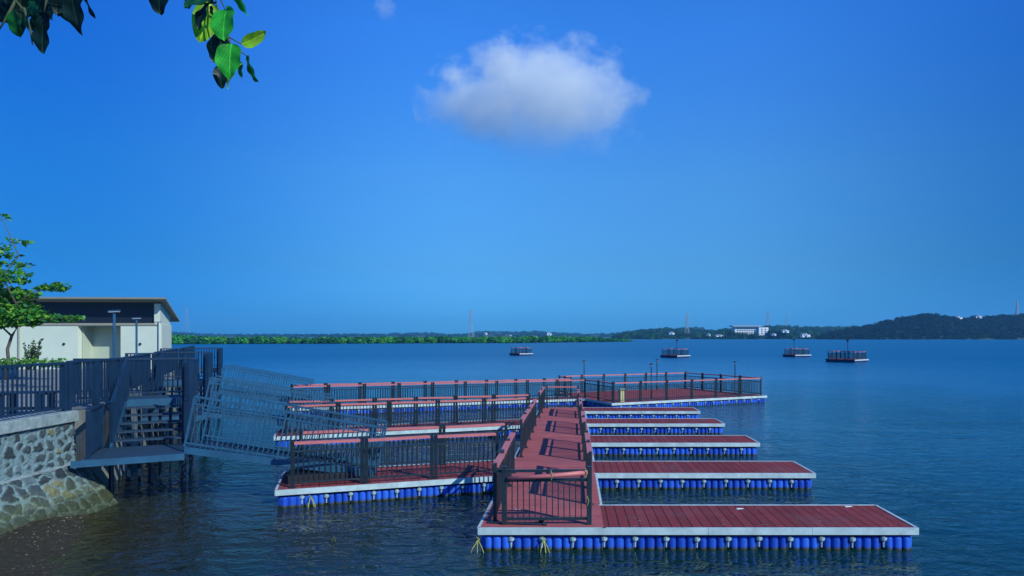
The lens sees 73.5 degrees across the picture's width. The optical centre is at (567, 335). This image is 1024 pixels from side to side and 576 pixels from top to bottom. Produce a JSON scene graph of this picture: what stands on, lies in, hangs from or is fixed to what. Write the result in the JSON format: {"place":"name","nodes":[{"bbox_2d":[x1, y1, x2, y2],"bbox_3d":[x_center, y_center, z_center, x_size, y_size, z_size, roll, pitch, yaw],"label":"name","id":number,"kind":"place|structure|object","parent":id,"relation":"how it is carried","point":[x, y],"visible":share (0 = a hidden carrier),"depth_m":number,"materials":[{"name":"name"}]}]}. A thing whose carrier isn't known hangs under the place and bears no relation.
{"place":"outdoors","nodes":[
{"label":"outdoors","id":0,"kind":"place"},
{"bbox_2d":[0,513,90,575],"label":"beach","id":1,"kind":"structure","parent":0,"point":[10,554],"depth_m":11.30,"materials":[{"name":"grey gravel"}]},
{"bbox_2d":[0,410,117,534],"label":"stone wall","id":2,"kind":"structure","parent":1,"relation":"on","point":[40,479],"depth_m":13.03,"materials":[{"name":"grey stone"}]},
{"bbox_2d":[0,362,67,417],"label":"promenade railing","id":3,"kind":"object","parent":2,"relation":"on","point":[63,386],"visible":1,"depth_m":13.15,"materials":[{"name":"grey metal"}]},
{"bbox_2d":[66,358,121,410],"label":"promenade railing","id":4,"kind":"object","parent":2,"relation":"on","point":[96,381],"visible":0.91,"depth_m":14.97,"materials":[{"name":"grey metal"}]},
{"bbox_2d":[57,369,181,487],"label":"quay wall","id":5,"kind":"structure","parent":1,"relation":"on","point":[101,473],"depth_m":16.23,"materials":[{"name":"concrete"}]},
{"bbox_2d":[119,353,150,388],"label":"promenade railing","id":6,"kind":"object","parent":5,"relation":"on","point":[146,355],"visible":0.48,"depth_m":21.46,"materials":[{"name":"grey metal"}]},
{"bbox_2d":[153,348,177,374],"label":"promenade railing","id":7,"kind":"object","parent":5,"relation":"on","point":[172,350],"visible":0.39,"depth_m":29.70,"materials":[{"name":"grey metal"}]},
{"bbox_2d":[181,345,194,361],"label":"promenade railing","id":8,"kind":"object","parent":5,"relation":"on","point":[193,346],"visible":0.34,"depth_m":39.11,"materials":[{"name":"grey metal"}]},
{"bbox_2d":[0,0,95,53],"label":"leafy branch","id":9,"kind":"object","parent":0,"point":[15,15],"visible":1,"depth_m":2.30,"materials":[{"name":"green plant"}]},
{"bbox_2d":[0,369,151,414],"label":"promenade","id":10,"kind":"structure","parent":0,"point":[37,386],"depth_m":23.23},
{"bbox_2d":[0,367,15,378],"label":"planter","id":11,"kind":"object","parent":10,"relation":"on","point":[9,372],"visible":0.23,"depth_m":26.63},
{"bbox_2d":[0,390,58,415],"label":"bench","id":12,"kind":"object","parent":10,"relation":"on","point":[28,407],"visible":0.35,"depth_m":14.31,"materials":[{"name":"metal"}]},
{"bbox_2d":[0,357,66,368],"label":"ground cover","id":13,"kind":"object","parent":10,"relation":"on","point":[23,361],"visible":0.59,"depth_m":21.32,"materials":[{"name":"green plant"}]},
{"bbox_2d":[23,338,43,369],"bbox_3d":[-17.191,0.585,21.950,0.493,1.039,0.938,0,0,-44],"label":"shrub","id":14,"kind":"object","parent":13,"relation":"on","point":[30,354],"visible":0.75,"depth_m":21.91,"materials":[{"name":"green plant"}]},
{"bbox_2d":[0,214,84,379],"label":"young tree","id":15,"kind":"object","parent":10,"relation":"on","point":[16,312],"visible":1,"depth_m":23.85,"materials":[{"name":"green plant"}]},
{"bbox_2d":[0,297,179,368],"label":"pavilion","id":16,"kind":"structure","parent":10,"relation":"on","point":[90,335],"depth_m":34.12,"materials":[{"name":"white paint"}]},
{"bbox_2d":[107,310,120,357],"bbox_3d":[-11.236,0.501,16.900,0.260,2.297,0.180,0,0,0],"label":"street lamp","id":17,"kind":"object","parent":10,"relation":"on","point":[114,333],"visible":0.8,"depth_m":16.88,"materials":[{"name":"grey metal"}]},
{"bbox_2d":[73,358,161,393],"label":"promenade railing","id":18,"kind":"object","parent":10,"relation":"on","point":[160,376],"visible":0.27,"depth_m":19.30,"materials":[{"name":"grey metal"}]},
{"bbox_2d":[132,317,140,354],"bbox_3d":[-14.158,0.514,22.400,0.260,2.272,0.180,0,0,0],"label":"street lamp","id":19,"kind":"object","parent":10,"relation":"on","point":[136,335],"visible":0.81,"depth_m":22.38,"materials":[{"name":"grey metal"}]},
{"bbox_2d":[157,321,160,350],"bbox_3d":[-17.302,0.519,28.800,0.260,2.262,0.180,0,0,0],"label":"street lamp","id":20,"kind":"object","parent":10,"relation":"on","point":[158,335],"visible":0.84,"depth_m":28.77,"materials":[{"name":"grey metal"}]},
{"bbox_2d":[125,352,212,444],"bbox_3d":[-13.505,2.281,22.970,2.642,3.398,4.766,0,0,-25],"label":"stair landing","id":21,"kind":"object","parent":10,"relation":"on","point":[207,367],"visible":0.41,"depth_m":23.55,"materials":[{"name":"grey metal"}]},
{"bbox_2d":[160,348,223,409],"bbox_3d":[-17.579,2.281,31.768,2.642,3.398,4.766,0,0,-25],"label":"railing","id":22,"kind":"object","parent":10,"relation":"on","point":[219,369],"visible":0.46,"depth_m":32.31,"materials":[{"name":"metal"}]},
{"bbox_2d":[149,0,265,88],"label":"leafy branch","id":23,"kind":"object","parent":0,"point":[212,22],"visible":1,"depth_m":2.40,"materials":[{"name":"green plant"}]},
{"bbox_2d":[172,327,703,337],"bbox_3d":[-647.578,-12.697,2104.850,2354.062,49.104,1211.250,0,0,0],"label":"hill","id":24,"kind":"structure","parent":0,"point":[542,334],"depth_m":2008.09,"materials":[{"name":"green plant"}]},
{"bbox_2d":[467,309,474,335],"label":"pylon","id":25,"kind":"object","parent":24,"relation":"on","point":[471,311],"visible":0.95,"depth_m":899.85,"materials":[{"name":"grey metal"}]},
{"bbox_2d":[0,0,1023,334],"label":"sky","id":26,"kind":"structure","parent":0,"point":[389,166],"materials":[{"name":"blue"}]},
{"bbox_2d":[41,339,1023,575],"bbox_3d":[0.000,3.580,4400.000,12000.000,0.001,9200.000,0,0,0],"label":"water","id":27,"kind":"structure","parent":0,"point":[925,437],"depth_m":17.77,"materials":[{"name":"blue liquid"}]},
{"bbox_2d":[70,357,199,497],"bbox_3d":[-10.271,2.281,15.986,2.642,3.398,4.766,0,0,-25],"label":"stair landing","id":28,"kind":"object","parent":27,"relation":"in","point":[97,453],"visible":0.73,"depth_m":15.80,"materials":[{"name":"grey metal"}]},
{"bbox_2d":[275,460,494,507],"bbox_3d":[-3.747,3.473,15.941,5.568,0.556,2.088,0,0,-17],"label":"arm dock","id":29,"kind":"object","parent":27,"relation":"on","point":[354,491],"visible":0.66,"depth_m":15.03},
{"bbox_2d":[183,391,387,476],"bbox_3d":[-6.286,2.236,15.554,4.164,1.915,1.210,0,0,-11],"label":"gangway","id":30,"kind":"object","parent":29,"relation":"on","point":[248,451],"visible":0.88,"depth_m":15.14,"materials":[{"name":"grey metal"}]},
{"bbox_2d":[287,466,352,483],"bbox_3d":[-5.550,3.110,15.335,1.369,0.170,0.850,0,0,-18],"label":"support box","id":31,"kind":"object","parent":29,"relation":"on","point":[317,475],"visible":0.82,"depth_m":15.01,"materials":[{"name":"black metal"}]},
{"bbox_2d":[288,431,498,487],"bbox_3d":[-3.730,2.697,15.110,4.565,1.005,0.164,0,0,-18],"label":"dock railing","id":32,"kind":"object","parent":29,"relation":"on","point":[364,448],"visible":0.98,"depth_m":15.00,"materials":[{"name":"black metal"}]},
{"bbox_2d":[299,422,506,468],"bbox_3d":[-3.925,2.697,16.740,5.061,1.005,0.163,0,0,-18],"label":"dock railing","id":33,"kind":"object","parent":29,"relation":"on","point":[441,427],"visible":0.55,"depth_m":16.82,"materials":[{"name":"black metal"}]},
{"bbox_2d":[273,419,523,447],"bbox_3d":[-5.341,3.473,24.053,9.212,0.556,1.988,0,0,-19],"label":"arm dock","id":34,"kind":"object","parent":27,"relation":"on","point":[513,426],"visible":0.38,"depth_m":23.41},
{"bbox_2d":[202,375,334,429],"bbox_3d":[-9.843,2.246,22.702,3.974,1.894,1.210,0,0,-20],"label":"gangway","id":35,"kind":"object","parent":34,"relation":"on","point":[295,392],"visible":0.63,"depth_m":22.39,"materials":[{"name":"grey metal"}]},
{"bbox_2d":[283,397,527,435],"bbox_3d":[-5.275,2.697,23.325,8.227,1.005,0.167,0,0,-20],"label":"dock railing","id":36,"kind":"object","parent":34,"relation":"on","point":[388,408],"visible":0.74,"depth_m":23.25,"materials":[{"name":"black metal"}]},
{"bbox_2d":[287,393,529,429],"bbox_3d":[-5.525,2.697,24.775,8.710,1.005,0.166,0,0,-19],"label":"dock railing","id":37,"kind":"object","parent":34,"relation":"on","point":[415,398],"visible":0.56,"depth_m":24.81,"materials":[{"name":"black metal"}]},
{"bbox_2d":[290,396,586,416],"bbox_3d":[-6.003,3.474,33.215,14.262,0.556,1.609,0,0,-20],"label":"arm dock","id":38,"kind":"object","parent":27,"relation":"on","point":[558,401],"visible":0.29,"depth_m":32.76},
{"bbox_2d":[220,364,313,404],"bbox_3d":[-13.768,2.247,31.362,3.877,1.893,1.060,0,0,-14],"label":"gangway","id":39,"kind":"object","parent":38,"relation":"on","point":[256,377],"visible":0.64,"depth_m":31.07,"materials":[{"name":"grey metal"}]},
{"bbox_2d":[290,378,571,403],"bbox_3d":[-6.275,2.697,33.675,13.836,1.005,0.166,0,0,-20],"label":"dock railing","id":40,"kind":"object","parent":38,"relation":"on","point":[394,386],"visible":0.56,"depth_m":33.37,"materials":[{"name":"metal"}]},
{"bbox_2d":[291,379,584,405],"bbox_3d":[-5.700,2.697,32.715,14.098,1.005,0.166,0,0,-20],"label":"dock railing","id":41,"kind":"object","parent":38,"relation":"on","point":[432,387],"visible":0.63,"depth_m":32.46,"materials":[{"name":"black metal"}]},
{"bbox_2d":[509,347,532,355],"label":"raft","id":42,"kind":"object","parent":27,"relation":"on","point":[514,352],"visible":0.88,"depth_m":125.61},
{"bbox_2d":[477,407,603,549],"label":"walkway","id":43,"kind":"structure","parent":27,"relation":"on","point":[555,441],"depth_m":13.28,"materials":[{"name":"red wood"}]},
{"bbox_2d":[471,537,483,552],"bbox_3d":[-1.498,3.483,11.309,0.246,0.298,0.114,0,0,0],"label":"mooring rope","id":44,"kind":"object","parent":43,"relation":"attached to","point":[477,541],"visible":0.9,"depth_m":11.29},
{"bbox_2d":[491,430,515,521],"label":"dock railing","id":45,"kind":"object","parent":43,"relation":"on","point":[505,456],"visible":0.79,"depth_m":12.89,"materials":[{"name":"black metal"}]},
{"bbox_2d":[486,521,546,525],"bbox_3d":[-0.876,3.180,11.585,1.040,0.064,0.068,0,0,7],"label":"loose bar","id":46,"kind":"object","parent":43,"relation":"on","point":[515,523],"visible":1,"depth_m":11.55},
{"bbox_2d":[519,398,536,456],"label":"dock railing","id":47,"kind":"object","parent":43,"relation":"on","point":[528,419],"visible":1,"depth_m":20.30,"materials":[{"name":"black metal"}]},
{"bbox_2d":[537,385,544,417],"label":"dock railing","id":48,"kind":"object","parent":43,"relation":"on","point":[541,401],"visible":1,"depth_m":28.22,"materials":[{"name":"black metal"}]},
{"bbox_2d":[494,466,591,524],"bbox_3d":[-0.429,2.705,11.572,1.663,0.990,0.175,0,0,0],"label":"barrier panel","id":49,"kind":"object","parent":43,"relation":"on","point":[546,478],"visible":1,"depth_m":11.58,"materials":[{"name":"brown metal"}]},
{"bbox_2d":[540,536,549,552],"bbox_3d":[-0.380,3.483,11.309,0.180,0.298,0.113,0,0,0],"label":"mooring rope","id":50,"kind":"object","parent":43,"relation":"hanging from","point":[544,539],"visible":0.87,"depth_m":11.29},
{"bbox_2d":[546,385,578,407],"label":"dock railing","id":51,"kind":"object","parent":43,"relation":"on","point":[547,390],"visible":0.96,"depth_m":30.33,"materials":[{"name":"black metal"}]},
{"bbox_2d":[577,388,579,418],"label":"dock railing","id":52,"kind":"object","parent":43,"relation":"on","point":[578,391],"visible":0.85,"depth_m":26.46,"materials":[{"name":"metal"}]},
{"bbox_2d":[578,396,582,435],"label":"dock railing","id":53,"kind":"object","parent":43,"relation":"on","point":[580,410],"visible":0.93,"depth_m":21.98,"materials":[{"name":"black metal"}]},
{"bbox_2d":[581,409,586,460],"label":"dock railing","id":54,"kind":"object","parent":43,"relation":"on","point":[584,423],"visible":0.94,"depth_m":17.47,"materials":[{"name":"metal"}]},
{"bbox_2d":[585,430,593,504],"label":"dock railing","id":55,"kind":"object","parent":43,"relation":"on","point":[588,453],"visible":0.61,"depth_m":14.30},
{"bbox_2d":[583,407,699,417],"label":"finger dock","id":56,"kind":"object","parent":27,"relation":"on","point":[642,412],"visible":0.77,"depth_m":29.10,"materials":[{"name":"blue plastic"}]},
{"bbox_2d":[586,418,724,433],"bbox_3d":[3.180,3.474,25.680,5.093,0.556,1.594,0,0,0],"label":"finger dock","id":57,"kind":"object","parent":27,"relation":"on","point":[655,425],"visible":0.87,"depth_m":24.98,"materials":[{"name":"plastic"}]},
{"bbox_2d":[558,388,766,406],"bbox_3d":[4.946,3.474,37.481,9.594,0.556,6.580,0,0,-26],"label":"platform dock","id":58,"kind":"object","parent":27,"relation":"on","point":[710,400],"visible":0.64,"depth_m":35.47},
{"bbox_2d":[558,375,571,393],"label":"dock railing","id":59,"kind":"object","parent":58,"relation":"on","point":[563,384],"visible":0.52,"depth_m":37.62,"materials":[{"name":"black metal"}]},
{"bbox_2d":[585,378,612,402],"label":"dock railing","id":60,"kind":"object","parent":58,"relation":"on","point":[589,389],"visible":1,"depth_m":34.04,"materials":[{"name":"black metal"}]},
{"bbox_2d":[618,389,624,401],"bbox_3d":[2.620,2.890,33.350,0.300,0.620,0.220,0,0,-25],"label":"yellow box","id":61,"kind":"object","parent":58,"relation":"on","point":[621,394],"visible":1,"depth_m":33.28,"materials":[{"name":"yellow plastic"}]},
{"bbox_2d":[561,372,684,391],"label":"dock railing","id":62,"kind":"object","parent":58,"relation":"on","point":[625,377],"visible":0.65,"depth_m":40.27,"materials":[{"name":"black metal"}]},
{"bbox_2d":[650,363,652,397],"bbox_3d":[4.230,2.300,34.700,0.270,1.800,0.270,0,0,0],"label":"dock lamp","id":63,"kind":"object","parent":58,"relation":"on","point":[651,364],"visible":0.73,"depth_m":34.68,"materials":[{"name":"black metal"}]},
{"bbox_2d":[613,377,761,402],"bbox_3d":[6.280,2.697,34.710,9.234,1.005,0.174,0,0,-26],"label":"dock railing","id":64,"kind":"object","parent":58,"relation":"on","point":[715,395],"visible":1,"depth_m":34.66,"materials":[{"name":"metal"}]},
{"bbox_2d":[685,372,759,393],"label":"dock railing","id":65,"kind":"object","parent":58,"relation":"on","point":[701,377],"visible":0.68,"depth_m":39.57,"materials":[{"name":"black metal"}]},
{"bbox_2d":[734,361,735,393],"bbox_3d":[9.200,2.300,37.600,0.270,1.800,0.270,0,0,0],"label":"dock lamp","id":66,"kind":"object","parent":58,"relation":"on","point":[735,380],"visible":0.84,"depth_m":37.59,"materials":[{"name":"black metal"}]},
{"bbox_2d":[590,435,759,454],"bbox_3d":[3.173,3.474,21.200,5.147,0.556,1.594,0,0,0],"label":"finger dock","id":67,"kind":"object","parent":27,"relation":"on","point":[674,445],"visible":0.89,"depth_m":20.52,"materials":[{"name":"blue plastic"}]},
{"bbox_2d":[660,340,689,357],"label":"raft","id":68,"kind":"object","parent":27,"relation":"on","point":[675,355],"visible":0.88,"depth_m":112.20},
{"bbox_2d":[593,461,815,488],"bbox_3d":[3.173,3.474,16.680,5.206,0.556,1.594,0,0,0],"label":"finger dock","id":69,"kind":"object","parent":27,"relation":"on","point":[703,474],"visible":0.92,"depth_m":16.01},
{"bbox_2d":[600,504,918,549],"bbox_3d":[3.197,3.473,12.150,5.299,0.556,1.594,0,0,0],"label":"finger dock","id":70,"kind":"object","parent":27,"relation":"on","point":[747,526],"visible":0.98,"depth_m":11.48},
{"bbox_2d":[782,339,810,356],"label":"raft","id":71,"kind":"object","parent":27,"relation":"on","point":[799,353],"visible":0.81,"depth_m":116.57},
{"bbox_2d":[825,340,868,362],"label":"raft","id":72,"kind":"object","parent":27,"relation":"on","point":[848,359],"visible":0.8,"depth_m":93.04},
{"bbox_2d":[611,324,851,338],"bbox_3d":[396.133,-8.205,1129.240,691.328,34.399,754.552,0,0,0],"label":"hill","id":73,"kind":"structure","parent":0,"point":[726,333],"depth_m":886.53,"materials":[{"name":"green plant"}]},
{"bbox_2d":[683,313,690,332],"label":"pylon","id":74,"kind":"object","parent":73,"relation":"on","point":[686,315],"visible":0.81,"depth_m":959.77,"materials":[{"name":"grey metal"}]},
{"bbox_2d":[729,325,768,336],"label":"apartment building","id":75,"kind":"structure","parent":73,"relation":"on","point":[757,329],"depth_m":793.80,"materials":[{"name":"white concrete"}]},
{"bbox_2d":[780,329,788,332],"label":"white house","id":76,"kind":"structure","parent":73,"relation":"on","point":[784,331],"depth_m":775.00,"materials":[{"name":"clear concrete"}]},
{"bbox_2d":[799,333,809,336],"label":"white house","id":77,"kind":"structure","parent":73,"relation":"on","point":[803,335],"depth_m":775.00,"materials":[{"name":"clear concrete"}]},
{"bbox_2d":[815,313,1023,339],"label":"hill","id":78,"kind":"structure","parent":0,"point":[999,326],"depth_m":767.79,"materials":[{"name":"green plant"}]},
{"bbox_2d":[1015,299,1018,314],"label":"pylon","id":79,"kind":"object","parent":78,"relation":"on","point":[1017,311],"visible":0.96,"depth_m":857.83,"materials":[{"name":"grey metal"}]},
{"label":"mud bank","id":80,"kind":"structure","parent":0,"visible":0},
{"bbox_2d":[172,334,633,343],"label":"mangrove","id":81,"kind":"object","parent":80,"relation":"on","point":[193,339],"visible":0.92,"depth_m":330.24,"materials":[{"name":"green plant"}]}
]}

